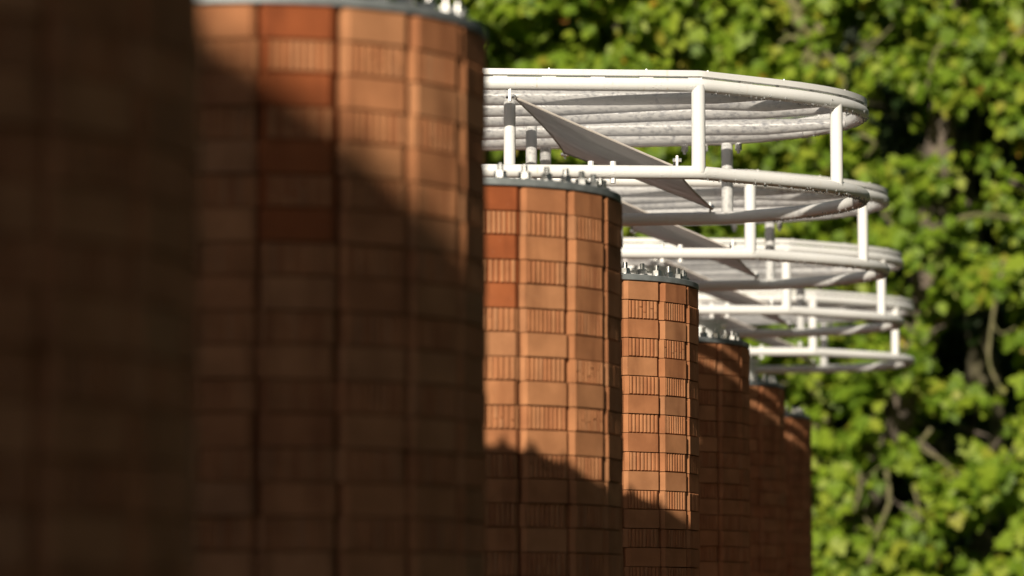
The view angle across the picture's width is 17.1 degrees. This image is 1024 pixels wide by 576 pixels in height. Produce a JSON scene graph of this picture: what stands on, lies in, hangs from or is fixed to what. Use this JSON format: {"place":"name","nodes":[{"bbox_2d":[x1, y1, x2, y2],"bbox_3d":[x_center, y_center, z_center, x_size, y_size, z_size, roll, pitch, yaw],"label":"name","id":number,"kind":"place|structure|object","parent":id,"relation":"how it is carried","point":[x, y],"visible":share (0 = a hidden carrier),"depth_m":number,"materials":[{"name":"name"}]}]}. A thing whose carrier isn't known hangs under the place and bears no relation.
{"place":"outdoors","nodes":[
{"label":"outdoors","id":0,"kind":"place"},
{"bbox_2d":[0,0,200,575],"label":"brick column","id":1,"kind":"structure","parent":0,"point":[100,143],"depth_m":4.45,"materials":[{"name":"brick"}]},
{"bbox_2d":[189,0,487,575],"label":"brick column","id":2,"kind":"structure","parent":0,"point":[340,419],"depth_m":7.09,"materials":[{"name":"brick"}]},
{"bbox_2d":[483,163,622,575],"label":"brick column","id":3,"kind":"structure","parent":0,"point":[554,457],"depth_m":9.89,"materials":[{"name":"brick"}]},
{"label":"ground","id":4,"kind":"structure","parent":0,"visible":0},
{"bbox_2d":[389,0,742,329],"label":"broadleaf tree","id":5,"kind":"object","parent":4,"relation":"on","point":[654,25],"visible":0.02,"depth_m":33.57,"materials":[{"name":"green plant"}]},
{"bbox_2d":[416,0,1023,570],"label":"background wood","id":6,"kind":"object","parent":4,"relation":"on","point":[1012,400],"visible":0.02,"depth_m":42.90,"materials":[{"name":"green plant"}]},
{"bbox_2d":[493,0,999,552],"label":"broadleaf tree","id":7,"kind":"object","parent":4,"relation":"on","point":[905,488],"visible":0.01,"depth_m":38.90,"materials":[{"name":"green plant"}]},
{"bbox_2d":[492,1,1023,575],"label":"broadleaf tree","id":8,"kind":"object","parent":4,"relation":"on","point":[894,137],"visible":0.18,"depth_m":38.65,"materials":[{"name":"green plant"}]},
{"bbox_2d":[667,0,929,575],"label":"broadleaf tree","id":9,"kind":"object","parent":4,"relation":"on","point":[750,49],"visible":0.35,"depth_m":32.99,"materials":[{"name":"green plant"}]},
{"bbox_2d":[831,0,1023,575],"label":"broadleaf tree","id":10,"kind":"object","parent":4,"relation":"on","point":[946,53],"visible":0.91,"depth_m":32.84,"materials":[{"name":"green plant"}]},
{"label":"path","id":11,"kind":"structure","parent":0,"visible":0},
{"bbox_2d":[620,262,699,575],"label":"brick column","id":12,"kind":"structure","parent":11,"relation":"on","point":[660,434],"depth_m":12.69,"materials":[{"name":"brick"}]},
{"bbox_2d":[485,68,869,225],"bbox_3d":[0.248,-0.371,13.226,2.256,0.737,1.722,-1,-6,8],"label":"canopy frame","id":13,"kind":"object","parent":12,"relation":"on","point":[699,112],"visible":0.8,"depth_m":12.91,"materials":[{"name":"white paint"}]},
{"bbox_2d":[513,95,713,209],"bbox_3d":[0.410,-0.511,13.250,0.634,0.264,1.569,-1,-6,8],"label":"shade sail","id":14,"kind":"object","parent":13,"relation":"attached to","point":[574,139],"visible":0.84,"depth_m":13.04,"materials":[{"name":"grey fabric"}]},
{"bbox_2d":[697,327,750,575],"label":"brick column","id":15,"kind":"structure","parent":11,"relation":"on","point":[724,456],"depth_m":15.48,"materials":[{"name":"brick"}]},
{"bbox_2d":[537,170,889,290],"bbox_3d":[0.630,-0.100,15.971,2.256,0.737,1.722,-1,-6,8],"label":"canopy frame","id":16,"kind":"object","parent":15,"relation":"on","point":[643,196],"visible":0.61,"depth_m":15.70,"materials":[{"name":"white paint"}]},
{"bbox_2d":[621,201,758,277],"bbox_3d":[0.792,-0.240,15.995,0.634,0.264,1.569,-1,-6,8],"label":"shade sail","id":17,"kind":"object","parent":16,"relation":"attached to","point":[675,235],"visible":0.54,"depth_m":15.86,"materials":[{"name":"grey fabric"}]},
{"bbox_2d":[749,373,785,575],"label":"brick column","id":18,"kind":"structure","parent":11,"relation":"on","point":[767,486],"depth_m":18.26,"materials":[{"name":"brick"}]},
{"bbox_2d":[623,238,903,337],"bbox_3d":[1.013,0.171,18.716,2.256,0.737,1.722,-1,-6,8],"label":"canopy frame","id":19,"kind":"object","parent":18,"relation":"on","point":[710,269],"visible":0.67,"depth_m":18.46,"materials":[{"name":"white paint"}]},
{"bbox_2d":[663,260,791,326],"bbox_3d":[1.175,0.030,18.740,0.634,0.264,1.569,-1,-6,8],"label":"shade sail","id":20,"kind":"object","parent":19,"relation":"attached to","point":[735,298],"visible":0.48,"depth_m":18.48,"materials":[{"name":"grey fabric"}]},
{"bbox_2d":[784,406,812,575],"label":"brick column","id":21,"kind":"structure","parent":11,"relation":"on","point":[798,498],"depth_m":21.04,"materials":[{"name":"brick"}]},
{"bbox_2d":[698,289,914,380],"bbox_3d":[1.395,0.442,21.462,2.256,0.737,1.722,-1,-6,8],"label":"canopy frame","id":22,"kind":"object","parent":21,"relation":"on","point":[894,358],"visible":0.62,"depth_m":21.13,"materials":[{"name":"white paint"}]},
{"bbox_2d":[714,315,815,363],"bbox_3d":[1.557,0.302,21.485,0.634,0.264,1.569,-1,-6,8],"label":"shade sail","id":23,"kind":"object","parent":22,"relation":"attached to","point":[770,342],"visible":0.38,"depth_m":21.22,"materials":[{"name":"grey fabric"}]}
]}

